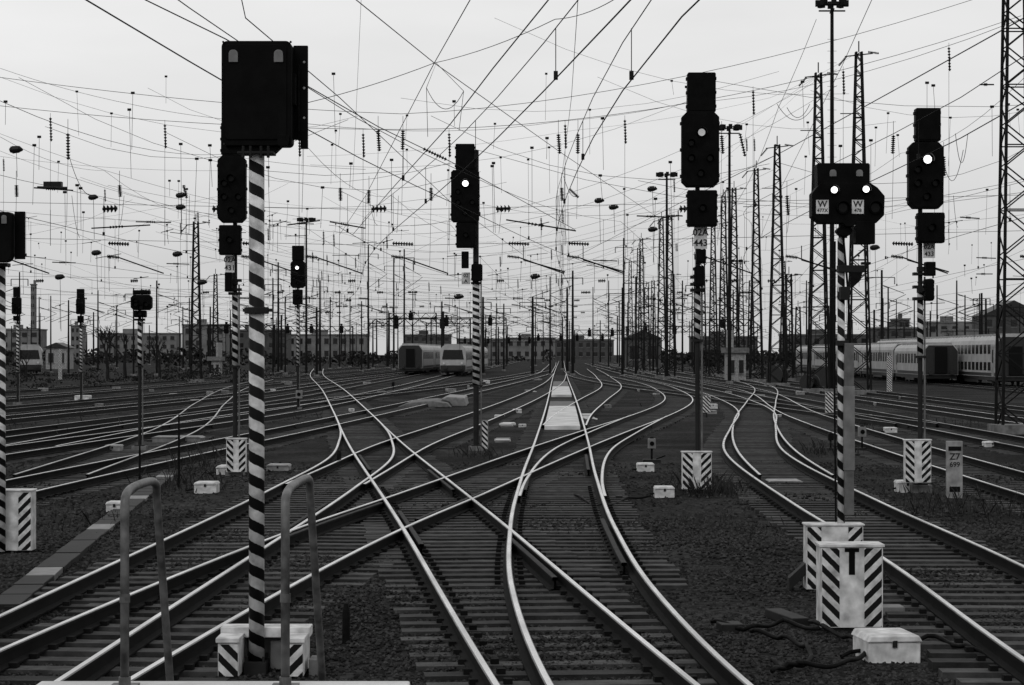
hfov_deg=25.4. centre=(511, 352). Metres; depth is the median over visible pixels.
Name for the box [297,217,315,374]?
floodlight mast
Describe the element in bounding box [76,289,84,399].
railway signal
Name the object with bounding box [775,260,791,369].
lattice mast
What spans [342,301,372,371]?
catenary mast
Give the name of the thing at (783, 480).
point machine box
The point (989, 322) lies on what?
windows
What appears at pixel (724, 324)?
lattice mast
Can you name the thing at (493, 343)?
windows
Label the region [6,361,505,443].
railway track
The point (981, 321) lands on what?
catenary mast
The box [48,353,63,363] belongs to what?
windows
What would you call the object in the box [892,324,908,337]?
catenary mast
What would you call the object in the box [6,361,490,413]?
railway track
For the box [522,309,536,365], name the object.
catenary mast
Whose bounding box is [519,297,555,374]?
catenary mast
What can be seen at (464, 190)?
railway signal
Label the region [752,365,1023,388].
railway track
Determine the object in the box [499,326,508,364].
catenary mast
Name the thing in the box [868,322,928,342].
office building
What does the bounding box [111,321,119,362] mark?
catenary mast
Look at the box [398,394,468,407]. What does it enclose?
concrete cover
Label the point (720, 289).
lattice mast
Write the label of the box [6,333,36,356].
windows
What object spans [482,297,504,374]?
catenary mast
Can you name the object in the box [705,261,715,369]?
lattice mast
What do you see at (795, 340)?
lattice mast
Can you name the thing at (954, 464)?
kilometre marker post
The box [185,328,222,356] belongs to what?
windows
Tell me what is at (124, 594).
ladder handrail
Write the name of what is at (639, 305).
lattice mast
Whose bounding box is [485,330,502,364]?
catenary mast
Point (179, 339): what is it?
catenary mast
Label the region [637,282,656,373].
lattice mast
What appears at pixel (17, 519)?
railway signal
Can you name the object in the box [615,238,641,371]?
catenary mast
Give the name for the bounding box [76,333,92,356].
catenary mast
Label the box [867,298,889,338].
catenary mast
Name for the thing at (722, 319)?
signal gantry
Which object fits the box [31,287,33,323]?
windows
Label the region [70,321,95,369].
catenary mast
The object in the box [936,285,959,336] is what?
catenary mast
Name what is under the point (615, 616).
railway track
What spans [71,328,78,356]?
windows
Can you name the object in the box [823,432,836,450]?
point lantern
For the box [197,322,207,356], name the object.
catenary mast
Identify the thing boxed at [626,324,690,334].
signal gantry
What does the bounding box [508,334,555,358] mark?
office building
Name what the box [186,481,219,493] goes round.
point machine box
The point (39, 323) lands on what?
catenary mast
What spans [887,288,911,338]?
catenary mast
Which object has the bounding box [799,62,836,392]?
lattice mast
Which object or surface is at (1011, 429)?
lattice mast
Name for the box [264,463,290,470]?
point machine box
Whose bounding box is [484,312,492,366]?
catenary mast
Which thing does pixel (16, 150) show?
cross span wires
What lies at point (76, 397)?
point machine box
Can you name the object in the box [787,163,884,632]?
shunting signal
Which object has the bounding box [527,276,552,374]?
catenary mast
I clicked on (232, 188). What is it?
railway signal
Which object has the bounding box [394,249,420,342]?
catenary mast
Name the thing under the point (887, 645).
point machine box
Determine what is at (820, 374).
cable drum
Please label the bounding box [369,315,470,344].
signal gantry
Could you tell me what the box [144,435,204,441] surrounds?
point machine box
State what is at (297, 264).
railway signal
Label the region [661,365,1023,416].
railway track
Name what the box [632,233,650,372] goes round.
lattice mast
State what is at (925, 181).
railway signal
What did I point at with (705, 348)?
lattice mast
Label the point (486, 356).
passenger coach
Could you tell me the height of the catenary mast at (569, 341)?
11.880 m
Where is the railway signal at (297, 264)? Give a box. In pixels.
[290,246,305,408]
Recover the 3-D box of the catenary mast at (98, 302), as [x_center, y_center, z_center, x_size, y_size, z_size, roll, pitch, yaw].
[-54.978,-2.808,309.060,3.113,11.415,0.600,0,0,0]
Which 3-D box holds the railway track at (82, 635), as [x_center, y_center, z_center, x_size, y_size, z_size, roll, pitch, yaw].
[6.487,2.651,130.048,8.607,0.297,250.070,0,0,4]
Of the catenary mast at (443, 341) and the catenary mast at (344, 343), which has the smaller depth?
the catenary mast at (443, 341)
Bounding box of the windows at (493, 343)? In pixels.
[460,342,502,356]
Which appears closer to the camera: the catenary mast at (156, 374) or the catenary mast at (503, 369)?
the catenary mast at (156, 374)
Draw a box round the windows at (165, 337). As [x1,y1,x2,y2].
[100,336,173,355]
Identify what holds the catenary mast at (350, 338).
on the ground
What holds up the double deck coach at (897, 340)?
on the railway track at (980, 384)
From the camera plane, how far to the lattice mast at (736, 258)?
236.03 m
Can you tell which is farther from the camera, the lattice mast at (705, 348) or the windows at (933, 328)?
the windows at (933, 328)
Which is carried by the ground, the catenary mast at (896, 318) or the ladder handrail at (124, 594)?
the catenary mast at (896, 318)
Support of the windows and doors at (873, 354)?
in the passenger coach at (881, 352)
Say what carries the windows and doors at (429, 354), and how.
in the passenger coach at (417, 358)
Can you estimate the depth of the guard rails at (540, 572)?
33.34 m
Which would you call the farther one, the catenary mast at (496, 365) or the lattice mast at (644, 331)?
the catenary mast at (496, 365)
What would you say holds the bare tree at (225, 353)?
on the ground
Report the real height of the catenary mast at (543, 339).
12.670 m
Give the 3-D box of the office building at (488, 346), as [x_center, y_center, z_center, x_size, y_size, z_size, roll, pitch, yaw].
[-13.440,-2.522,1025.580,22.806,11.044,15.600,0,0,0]
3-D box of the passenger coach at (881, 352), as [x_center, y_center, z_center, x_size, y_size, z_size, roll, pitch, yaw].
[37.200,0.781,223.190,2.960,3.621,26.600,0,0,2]
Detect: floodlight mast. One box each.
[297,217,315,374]
[408,291,416,342]
[656,172,677,375]
[719,124,741,383]
[732,259,742,346]
[815,0,848,392]
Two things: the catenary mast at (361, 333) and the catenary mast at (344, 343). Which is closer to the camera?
the catenary mast at (361, 333)
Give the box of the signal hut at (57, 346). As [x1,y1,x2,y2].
[43,343,75,368]
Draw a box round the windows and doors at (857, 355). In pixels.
[836,352,859,369]
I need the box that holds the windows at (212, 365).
[211,364,218,371]
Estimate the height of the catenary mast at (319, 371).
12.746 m
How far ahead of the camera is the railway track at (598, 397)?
140.84 m
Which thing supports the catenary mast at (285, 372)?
on the ground
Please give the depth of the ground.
52.35 m
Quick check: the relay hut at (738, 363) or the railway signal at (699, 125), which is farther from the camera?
the relay hut at (738, 363)
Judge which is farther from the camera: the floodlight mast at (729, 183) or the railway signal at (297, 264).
the floodlight mast at (729, 183)
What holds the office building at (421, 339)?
on the ground
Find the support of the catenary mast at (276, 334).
on the ground
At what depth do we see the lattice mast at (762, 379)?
208.76 m
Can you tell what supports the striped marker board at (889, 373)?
on the railway track at (982, 406)
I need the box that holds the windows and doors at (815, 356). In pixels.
[813,352,827,366]
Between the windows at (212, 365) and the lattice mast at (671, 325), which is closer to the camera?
the windows at (212, 365)
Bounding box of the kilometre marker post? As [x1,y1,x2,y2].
[946,441,962,497]
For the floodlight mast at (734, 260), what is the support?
on the ground
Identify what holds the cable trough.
on the ground
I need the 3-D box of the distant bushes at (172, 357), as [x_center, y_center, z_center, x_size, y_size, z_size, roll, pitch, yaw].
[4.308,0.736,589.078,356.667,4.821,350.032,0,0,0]
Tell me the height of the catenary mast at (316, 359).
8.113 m
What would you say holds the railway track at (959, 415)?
on the ground
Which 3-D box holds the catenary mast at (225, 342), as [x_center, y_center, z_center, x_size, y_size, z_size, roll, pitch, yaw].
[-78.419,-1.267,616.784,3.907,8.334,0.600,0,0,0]
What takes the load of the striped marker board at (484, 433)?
on the ground
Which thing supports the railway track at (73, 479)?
on the ground
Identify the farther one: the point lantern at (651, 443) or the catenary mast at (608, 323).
the catenary mast at (608, 323)
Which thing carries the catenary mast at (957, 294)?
on the ground
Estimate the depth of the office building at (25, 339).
909.00 m
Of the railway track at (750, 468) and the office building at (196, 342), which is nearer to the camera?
the railway track at (750, 468)
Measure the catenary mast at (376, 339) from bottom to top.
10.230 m
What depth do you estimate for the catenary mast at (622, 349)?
257.25 m
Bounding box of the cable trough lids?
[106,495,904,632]
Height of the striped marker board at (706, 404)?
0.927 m
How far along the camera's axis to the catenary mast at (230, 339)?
322.08 m
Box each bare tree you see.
[20,351,32,381]
[91,324,118,379]
[95,327,128,378]
[144,336,165,378]
[211,341,227,356]
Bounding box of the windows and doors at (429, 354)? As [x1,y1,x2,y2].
[422,351,434,367]
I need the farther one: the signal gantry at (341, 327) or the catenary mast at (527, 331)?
the signal gantry at (341, 327)
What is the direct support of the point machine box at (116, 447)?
on the ground
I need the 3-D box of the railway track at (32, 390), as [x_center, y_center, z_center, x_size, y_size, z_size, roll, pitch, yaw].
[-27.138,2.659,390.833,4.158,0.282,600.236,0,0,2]
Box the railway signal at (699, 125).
[680,72,719,491]
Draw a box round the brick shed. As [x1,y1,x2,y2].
[625,330,662,367]
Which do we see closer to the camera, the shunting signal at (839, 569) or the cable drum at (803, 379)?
the shunting signal at (839, 569)
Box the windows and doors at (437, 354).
[435,351,439,366]
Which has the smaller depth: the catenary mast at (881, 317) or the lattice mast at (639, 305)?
the catenary mast at (881, 317)
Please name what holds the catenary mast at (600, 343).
on the ground
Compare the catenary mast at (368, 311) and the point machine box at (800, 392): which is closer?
the point machine box at (800, 392)
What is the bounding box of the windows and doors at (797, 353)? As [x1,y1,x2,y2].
[796,352,812,366]
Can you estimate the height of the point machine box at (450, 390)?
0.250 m
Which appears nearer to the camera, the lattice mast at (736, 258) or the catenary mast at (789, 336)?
the lattice mast at (736, 258)
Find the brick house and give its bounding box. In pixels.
[971,300,1023,333]
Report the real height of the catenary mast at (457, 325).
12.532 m
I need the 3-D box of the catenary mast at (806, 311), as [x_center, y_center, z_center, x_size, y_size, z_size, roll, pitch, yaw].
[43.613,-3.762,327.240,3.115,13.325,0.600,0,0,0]
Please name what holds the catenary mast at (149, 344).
on the ground
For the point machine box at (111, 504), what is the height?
0.227 m
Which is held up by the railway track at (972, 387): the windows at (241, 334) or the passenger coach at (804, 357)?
the passenger coach at (804, 357)
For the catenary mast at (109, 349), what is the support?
on the ground
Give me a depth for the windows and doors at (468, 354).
265.41 m
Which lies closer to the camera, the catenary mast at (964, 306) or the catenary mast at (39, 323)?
the catenary mast at (964, 306)
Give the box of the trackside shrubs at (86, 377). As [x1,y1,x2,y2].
[6,363,952,387]
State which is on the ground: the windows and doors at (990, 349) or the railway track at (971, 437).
the railway track at (971, 437)
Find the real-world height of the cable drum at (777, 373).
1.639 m
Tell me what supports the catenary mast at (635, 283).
on the ground
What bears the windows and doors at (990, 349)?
in the double deck coach at (976, 358)
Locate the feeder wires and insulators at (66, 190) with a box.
[0,0,1023,337]
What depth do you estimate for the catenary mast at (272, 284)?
280.50 m
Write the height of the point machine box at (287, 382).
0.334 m
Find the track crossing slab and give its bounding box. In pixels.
[544,381,579,429]
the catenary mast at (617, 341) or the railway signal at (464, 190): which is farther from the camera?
the catenary mast at (617, 341)
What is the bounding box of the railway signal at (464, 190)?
[450,144,482,450]
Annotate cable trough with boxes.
[0,472,175,609]
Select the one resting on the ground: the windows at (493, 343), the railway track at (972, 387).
the railway track at (972, 387)
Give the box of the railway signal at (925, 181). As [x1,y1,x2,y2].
[903,108,944,492]
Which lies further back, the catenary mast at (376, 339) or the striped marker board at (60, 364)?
the catenary mast at (376, 339)
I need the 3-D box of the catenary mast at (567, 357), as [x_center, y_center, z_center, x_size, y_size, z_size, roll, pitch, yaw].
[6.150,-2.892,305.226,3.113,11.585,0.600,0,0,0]
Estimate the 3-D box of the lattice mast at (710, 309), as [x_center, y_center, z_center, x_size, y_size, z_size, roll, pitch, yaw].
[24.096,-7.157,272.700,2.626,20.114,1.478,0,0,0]
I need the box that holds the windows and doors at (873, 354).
[861,351,892,371]
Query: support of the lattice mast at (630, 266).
on the ground
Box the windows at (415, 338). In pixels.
[407,337,448,340]
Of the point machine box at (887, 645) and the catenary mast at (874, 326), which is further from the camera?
the catenary mast at (874, 326)
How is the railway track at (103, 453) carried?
on the ground
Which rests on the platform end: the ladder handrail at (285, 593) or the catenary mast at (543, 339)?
the ladder handrail at (285, 593)
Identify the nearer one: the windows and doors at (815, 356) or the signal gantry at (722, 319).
the windows and doors at (815, 356)
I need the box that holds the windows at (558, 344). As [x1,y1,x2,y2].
[557,343,611,356]
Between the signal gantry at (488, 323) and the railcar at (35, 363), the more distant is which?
the signal gantry at (488, 323)
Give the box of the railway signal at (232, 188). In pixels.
[217,126,247,475]
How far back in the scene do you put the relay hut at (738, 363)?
214.52 m
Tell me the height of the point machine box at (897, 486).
0.242 m
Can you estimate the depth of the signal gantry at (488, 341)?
763.45 m
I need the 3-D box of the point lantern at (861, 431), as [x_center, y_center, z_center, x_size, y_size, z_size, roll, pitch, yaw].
[9.774,2.379,63.140,0.562,0.742,0.300,0,0,0]
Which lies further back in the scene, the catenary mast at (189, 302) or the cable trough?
the catenary mast at (189, 302)
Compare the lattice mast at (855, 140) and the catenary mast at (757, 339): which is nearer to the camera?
the lattice mast at (855, 140)
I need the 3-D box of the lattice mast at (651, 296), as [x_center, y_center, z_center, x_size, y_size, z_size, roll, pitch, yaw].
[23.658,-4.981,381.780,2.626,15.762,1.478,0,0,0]
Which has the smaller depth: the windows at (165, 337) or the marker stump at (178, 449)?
the marker stump at (178, 449)
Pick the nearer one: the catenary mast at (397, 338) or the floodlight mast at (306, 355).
the floodlight mast at (306, 355)
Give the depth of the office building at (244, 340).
818.10 m
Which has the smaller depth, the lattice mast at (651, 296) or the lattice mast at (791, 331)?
the lattice mast at (791, 331)
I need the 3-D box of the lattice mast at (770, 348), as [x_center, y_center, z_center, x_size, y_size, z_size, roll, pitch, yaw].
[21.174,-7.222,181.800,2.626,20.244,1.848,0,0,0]
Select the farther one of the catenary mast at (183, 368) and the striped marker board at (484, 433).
the catenary mast at (183, 368)
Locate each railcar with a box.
[20,344,42,373]
[440,344,472,375]
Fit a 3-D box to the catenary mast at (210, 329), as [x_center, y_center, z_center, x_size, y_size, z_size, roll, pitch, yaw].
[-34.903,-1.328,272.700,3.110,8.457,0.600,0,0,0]
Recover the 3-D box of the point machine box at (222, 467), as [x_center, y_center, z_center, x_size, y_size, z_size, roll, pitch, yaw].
[-6.409,2.631,50.911,0.794,0.239,0.702,0,0,0]
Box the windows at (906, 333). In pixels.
[878,332,923,335]
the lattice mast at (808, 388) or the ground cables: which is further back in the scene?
the lattice mast at (808, 388)
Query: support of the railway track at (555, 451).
on the ground
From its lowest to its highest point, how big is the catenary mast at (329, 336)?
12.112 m
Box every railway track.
[0,375,700,684]
[0,424,412,680]
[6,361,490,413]
[6,361,494,425]
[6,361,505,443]
[6,361,520,463]
[6,364,397,393]
[6,365,555,507]
[6,367,398,402]
[6,370,548,446]
[12,379,277,478]
[284,373,565,490]
[305,369,718,684]
[463,362,752,684]
[518,418,663,503]
[542,369,627,427]
[563,371,938,427]
[586,363,1023,684]
[597,362,1023,457]
[601,364,1023,512]
[613,362,1023,424]
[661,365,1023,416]
[723,378,833,480]
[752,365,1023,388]
[752,366,1023,394]
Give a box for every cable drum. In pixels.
[766,365,788,382]
[800,375,819,387]
[814,367,836,387]
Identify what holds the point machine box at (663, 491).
on the ground
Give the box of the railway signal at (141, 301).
[131,290,152,449]
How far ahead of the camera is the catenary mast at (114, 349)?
525.33 m
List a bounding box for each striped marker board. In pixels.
[58,349,61,381]
[482,420,487,449]
[703,395,710,417]
[825,391,833,413]
[887,356,891,391]
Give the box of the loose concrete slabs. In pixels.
[494,378,597,442]
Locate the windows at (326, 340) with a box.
[291,338,363,356]
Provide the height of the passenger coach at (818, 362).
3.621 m
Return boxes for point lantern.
[296,389,305,408]
[643,437,664,462]
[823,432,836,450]
[856,425,873,449]
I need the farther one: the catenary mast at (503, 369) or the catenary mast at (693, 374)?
the catenary mast at (503, 369)
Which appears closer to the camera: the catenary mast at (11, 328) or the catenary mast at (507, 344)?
the catenary mast at (507, 344)
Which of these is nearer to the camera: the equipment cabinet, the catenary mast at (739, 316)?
the catenary mast at (739, 316)
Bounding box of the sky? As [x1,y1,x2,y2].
[0,0,1023,354]
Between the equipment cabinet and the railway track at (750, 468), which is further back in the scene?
the equipment cabinet
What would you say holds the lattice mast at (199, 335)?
on the ground
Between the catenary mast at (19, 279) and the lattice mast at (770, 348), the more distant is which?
the catenary mast at (19, 279)
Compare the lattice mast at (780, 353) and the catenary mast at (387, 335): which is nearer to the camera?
the lattice mast at (780, 353)
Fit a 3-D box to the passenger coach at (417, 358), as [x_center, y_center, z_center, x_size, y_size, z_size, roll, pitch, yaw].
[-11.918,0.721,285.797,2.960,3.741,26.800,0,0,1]
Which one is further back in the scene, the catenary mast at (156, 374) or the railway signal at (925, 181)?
the catenary mast at (156, 374)
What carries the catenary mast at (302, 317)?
on the ground
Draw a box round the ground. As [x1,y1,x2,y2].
[0,355,1023,684]
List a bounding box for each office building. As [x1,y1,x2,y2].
[6,325,47,359]
[70,321,86,358]
[99,329,181,358]
[183,319,231,360]
[231,325,291,359]
[291,330,366,359]
[405,330,451,344]
[456,335,505,358]
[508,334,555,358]
[555,336,614,358]
[688,331,756,359]
[778,329,865,352]
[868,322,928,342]
[890,313,909,326]
[923,316,971,336]
[941,323,978,335]
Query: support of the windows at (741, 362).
in the relay hut at (738, 363)
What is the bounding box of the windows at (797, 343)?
[787,338,865,351]
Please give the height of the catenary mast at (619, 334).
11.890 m
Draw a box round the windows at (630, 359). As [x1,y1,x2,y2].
[629,346,656,360]
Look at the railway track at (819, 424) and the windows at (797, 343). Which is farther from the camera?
the windows at (797, 343)
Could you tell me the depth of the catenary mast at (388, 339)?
400.48 m
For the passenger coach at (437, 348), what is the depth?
306.10 m
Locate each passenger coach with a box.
[398,343,434,373]
[430,344,440,371]
[484,347,487,367]
[796,345,817,371]
[813,345,836,369]
[836,343,865,376]
[861,342,916,379]
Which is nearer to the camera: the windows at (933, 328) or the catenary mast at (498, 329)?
the catenary mast at (498, 329)
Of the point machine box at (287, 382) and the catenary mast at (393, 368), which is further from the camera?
the catenary mast at (393, 368)
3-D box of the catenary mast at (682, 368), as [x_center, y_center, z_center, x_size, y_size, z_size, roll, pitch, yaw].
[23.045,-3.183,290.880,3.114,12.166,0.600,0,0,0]
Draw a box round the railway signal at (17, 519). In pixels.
[0,211,36,551]
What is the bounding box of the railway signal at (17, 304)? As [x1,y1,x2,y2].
[12,287,21,404]
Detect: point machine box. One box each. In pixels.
[70,395,91,399]
[101,500,120,511]
[105,444,123,450]
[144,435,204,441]
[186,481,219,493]
[208,464,225,474]
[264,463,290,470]
[281,381,291,384]
[443,388,455,391]
[630,462,653,471]
[646,485,674,497]
[711,404,717,408]
[765,479,802,482]
[793,391,804,394]
[840,628,921,662]
[881,427,896,432]
[888,480,913,492]
[979,441,996,446]
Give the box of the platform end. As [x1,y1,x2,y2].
[37,681,409,684]
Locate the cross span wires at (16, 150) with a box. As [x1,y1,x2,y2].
[0,0,1019,338]
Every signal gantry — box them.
[208,322,275,366]
[276,324,353,360]
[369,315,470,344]
[389,310,436,364]
[430,315,506,365]
[460,337,561,360]
[508,333,610,361]
[574,328,625,362]
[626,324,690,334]
[691,318,749,355]
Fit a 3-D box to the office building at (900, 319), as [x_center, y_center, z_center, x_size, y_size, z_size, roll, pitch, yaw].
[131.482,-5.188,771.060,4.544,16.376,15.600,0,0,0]
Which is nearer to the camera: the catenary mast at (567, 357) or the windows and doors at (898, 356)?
the windows and doors at (898, 356)
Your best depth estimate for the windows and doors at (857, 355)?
240.48 m
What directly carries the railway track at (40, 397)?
on the ground
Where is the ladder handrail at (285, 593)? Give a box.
[272,474,325,684]
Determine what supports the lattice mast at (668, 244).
on the ground
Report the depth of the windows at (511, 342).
981.78 m
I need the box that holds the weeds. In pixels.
[9,398,1023,546]
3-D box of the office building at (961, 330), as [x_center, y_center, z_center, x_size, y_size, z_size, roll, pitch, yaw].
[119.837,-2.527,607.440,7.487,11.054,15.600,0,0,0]
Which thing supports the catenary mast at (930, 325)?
on the ground
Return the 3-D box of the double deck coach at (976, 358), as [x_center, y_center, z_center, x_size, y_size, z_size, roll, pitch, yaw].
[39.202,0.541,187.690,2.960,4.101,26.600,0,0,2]
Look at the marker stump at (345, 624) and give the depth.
21.21 m
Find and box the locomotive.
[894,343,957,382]
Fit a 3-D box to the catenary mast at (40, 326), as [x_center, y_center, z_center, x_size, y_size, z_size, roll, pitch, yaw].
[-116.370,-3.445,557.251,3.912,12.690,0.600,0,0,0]
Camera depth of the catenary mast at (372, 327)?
387.88 m
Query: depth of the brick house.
636.30 m
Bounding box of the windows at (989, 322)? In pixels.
[987,320,1023,327]
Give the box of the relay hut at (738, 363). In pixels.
[721,330,748,380]
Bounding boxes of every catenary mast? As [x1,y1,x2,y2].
[6,272,28,370]
[6,326,20,363]
[30,313,44,346]
[38,297,56,345]
[49,296,71,371]
[67,300,91,373]
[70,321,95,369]
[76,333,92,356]
[84,312,94,366]
[95,290,118,372]
[107,307,132,368]
[109,328,120,364]
[110,288,136,375]
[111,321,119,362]
[113,330,121,364]
[148,325,161,364]
[154,280,179,375]
[165,316,187,367]
[173,298,197,368]
[181,307,197,369]
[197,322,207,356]
[207,307,231,375]
[216,334,229,362]
[228,314,248,371]
[264,278,281,373]
[266,315,283,371]
[267,317,279,353]
[270,262,299,372]
[274,297,307,374]
[279,303,293,367]
[292,308,330,375]
[295,297,319,373]
[303,281,327,372]
[315,297,336,368]
[324,290,340,367]
[335,330,345,360]
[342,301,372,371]
[348,303,363,366]
[356,320,381,368]
[358,245,386,369]
[364,320,383,364]
[374,310,389,367]
[381,303,402,367]
[384,258,410,369]
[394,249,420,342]
[397,316,407,353]
[434,301,460,372]
[435,311,464,374]
[448,307,457,343]
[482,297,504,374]
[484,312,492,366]
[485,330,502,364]
[492,327,509,365]
[495,303,502,366]
[497,304,521,370]
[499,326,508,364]
[517,327,537,367]
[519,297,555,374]
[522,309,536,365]
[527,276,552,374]
[537,315,543,362]
[546,317,563,369]
[551,271,582,374]
[551,288,569,372]
[569,321,577,362]
[589,320,600,363]
[591,298,606,366]
[594,280,609,367]
[598,287,635,375]
[605,303,619,366]
[609,316,618,364]
[612,276,649,375]
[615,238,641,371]
[633,294,660,371]
[675,285,703,375]
[680,280,693,372]
[684,321,689,352]
[690,287,706,367]
[732,290,755,329]
[752,325,768,364]
[789,321,799,356]
[806,280,823,344]
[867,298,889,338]
[869,270,905,338]
[873,310,895,342]
[884,300,896,338]
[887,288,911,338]
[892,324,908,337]
[896,300,914,337]
[926,311,930,336]
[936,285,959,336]
[947,295,965,334]
[956,280,979,335]
[958,293,990,333]
[960,294,979,334]
[964,299,993,333]
[1006,303,1023,332]
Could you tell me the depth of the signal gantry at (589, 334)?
599.83 m
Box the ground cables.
[574,494,981,672]
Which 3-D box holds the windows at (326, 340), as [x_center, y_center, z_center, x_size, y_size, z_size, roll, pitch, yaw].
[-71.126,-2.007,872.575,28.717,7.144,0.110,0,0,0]
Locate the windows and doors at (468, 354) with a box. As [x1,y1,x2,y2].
[466,352,472,368]
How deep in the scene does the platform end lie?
10.56 m
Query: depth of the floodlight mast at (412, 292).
545.32 m
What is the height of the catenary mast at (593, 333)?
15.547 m
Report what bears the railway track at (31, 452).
on the ground
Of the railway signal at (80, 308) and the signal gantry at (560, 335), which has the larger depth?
the signal gantry at (560, 335)
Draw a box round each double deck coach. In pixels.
[877,338,911,342]
[908,336,960,380]
[946,333,1023,385]
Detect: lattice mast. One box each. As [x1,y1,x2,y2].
[182,214,209,382]
[206,269,224,356]
[625,261,636,368]
[630,243,646,370]
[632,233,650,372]
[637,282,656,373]
[645,280,656,368]
[649,213,673,377]
[657,215,682,379]
[668,274,680,370]
[692,228,708,372]
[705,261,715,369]
[708,214,723,375]
[713,189,727,376]
[713,252,727,372]
[721,187,745,347]
[733,261,748,347]
[741,280,756,372]
[742,160,767,382]
[761,136,792,386]
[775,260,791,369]
[776,267,797,380]
[787,306,805,375]
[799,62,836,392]
[838,41,878,394]
[987,0,1023,434]
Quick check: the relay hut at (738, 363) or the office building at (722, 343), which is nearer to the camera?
the relay hut at (738, 363)
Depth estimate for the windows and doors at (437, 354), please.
306.00 m
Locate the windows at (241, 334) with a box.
[231,333,283,355]
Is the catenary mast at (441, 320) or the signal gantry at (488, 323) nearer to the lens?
the catenary mast at (441, 320)
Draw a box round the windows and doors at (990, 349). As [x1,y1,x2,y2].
[954,344,994,375]
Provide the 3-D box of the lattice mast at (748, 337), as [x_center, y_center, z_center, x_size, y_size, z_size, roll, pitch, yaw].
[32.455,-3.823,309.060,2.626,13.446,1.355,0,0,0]
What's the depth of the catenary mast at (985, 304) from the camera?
294.52 m
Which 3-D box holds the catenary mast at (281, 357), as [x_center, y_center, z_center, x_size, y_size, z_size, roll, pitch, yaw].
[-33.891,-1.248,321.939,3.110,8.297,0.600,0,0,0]
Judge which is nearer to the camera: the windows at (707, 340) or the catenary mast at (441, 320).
the catenary mast at (441, 320)
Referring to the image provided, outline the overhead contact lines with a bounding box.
[0,0,1023,343]
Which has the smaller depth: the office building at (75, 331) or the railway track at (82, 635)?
the railway track at (82, 635)
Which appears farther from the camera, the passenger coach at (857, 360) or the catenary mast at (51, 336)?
the catenary mast at (51, 336)
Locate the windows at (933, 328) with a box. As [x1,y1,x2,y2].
[931,326,968,332]
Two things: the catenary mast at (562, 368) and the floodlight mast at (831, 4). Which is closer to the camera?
the floodlight mast at (831, 4)
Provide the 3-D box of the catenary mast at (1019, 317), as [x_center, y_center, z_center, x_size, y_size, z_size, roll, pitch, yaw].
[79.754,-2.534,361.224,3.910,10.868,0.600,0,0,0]
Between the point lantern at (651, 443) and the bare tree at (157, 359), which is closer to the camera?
the point lantern at (651, 443)
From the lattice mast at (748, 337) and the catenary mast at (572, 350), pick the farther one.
the lattice mast at (748, 337)
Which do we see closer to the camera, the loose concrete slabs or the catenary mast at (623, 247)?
the loose concrete slabs
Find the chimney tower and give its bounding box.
[30,280,36,327]
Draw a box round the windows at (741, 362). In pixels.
[731,360,743,374]
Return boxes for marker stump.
[138,445,140,479]
[178,414,179,486]
[342,603,349,643]
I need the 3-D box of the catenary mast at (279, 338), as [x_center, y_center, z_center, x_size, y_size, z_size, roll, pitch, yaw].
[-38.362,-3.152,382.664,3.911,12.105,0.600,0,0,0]
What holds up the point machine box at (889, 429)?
on the ground
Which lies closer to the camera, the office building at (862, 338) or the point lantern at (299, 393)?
the point lantern at (299, 393)
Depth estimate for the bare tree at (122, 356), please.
241.20 m
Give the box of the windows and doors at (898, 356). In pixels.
[894,353,917,373]
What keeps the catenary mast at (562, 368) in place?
on the ground
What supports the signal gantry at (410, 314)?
on the ground
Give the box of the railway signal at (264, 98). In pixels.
[216,41,317,675]
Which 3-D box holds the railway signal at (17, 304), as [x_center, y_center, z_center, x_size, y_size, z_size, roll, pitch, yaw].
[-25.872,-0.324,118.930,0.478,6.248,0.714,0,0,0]
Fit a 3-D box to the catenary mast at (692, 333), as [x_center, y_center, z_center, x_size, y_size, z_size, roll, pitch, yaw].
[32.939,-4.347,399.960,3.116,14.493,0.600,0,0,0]
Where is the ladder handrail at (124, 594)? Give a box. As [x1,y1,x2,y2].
[112,477,173,684]
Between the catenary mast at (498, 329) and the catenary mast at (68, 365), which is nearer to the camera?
the catenary mast at (68, 365)
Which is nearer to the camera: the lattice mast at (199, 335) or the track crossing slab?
the track crossing slab
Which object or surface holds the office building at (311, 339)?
on the ground
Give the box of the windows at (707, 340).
[703,340,755,345]
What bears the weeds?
on the ground
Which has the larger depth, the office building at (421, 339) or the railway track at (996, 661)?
the office building at (421, 339)
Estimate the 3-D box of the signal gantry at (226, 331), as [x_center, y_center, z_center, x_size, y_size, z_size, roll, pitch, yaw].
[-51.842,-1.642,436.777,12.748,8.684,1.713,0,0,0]
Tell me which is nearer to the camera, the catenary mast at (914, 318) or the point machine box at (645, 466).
the point machine box at (645, 466)
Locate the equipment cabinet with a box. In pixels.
[207,343,224,374]
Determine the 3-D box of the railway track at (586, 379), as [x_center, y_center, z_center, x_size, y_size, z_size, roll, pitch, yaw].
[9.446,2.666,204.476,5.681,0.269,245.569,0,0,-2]
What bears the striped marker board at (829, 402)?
on the railway track at (586, 379)
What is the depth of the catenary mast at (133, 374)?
265.45 m
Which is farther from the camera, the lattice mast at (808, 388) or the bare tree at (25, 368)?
the bare tree at (25, 368)
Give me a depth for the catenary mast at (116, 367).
387.64 m
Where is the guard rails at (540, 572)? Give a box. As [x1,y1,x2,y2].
[290,454,627,589]
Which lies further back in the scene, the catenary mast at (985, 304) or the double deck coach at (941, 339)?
the catenary mast at (985, 304)
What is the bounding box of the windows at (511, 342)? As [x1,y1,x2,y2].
[508,341,552,356]
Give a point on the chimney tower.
(34, 305)
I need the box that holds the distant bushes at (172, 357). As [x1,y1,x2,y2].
[6,347,791,367]

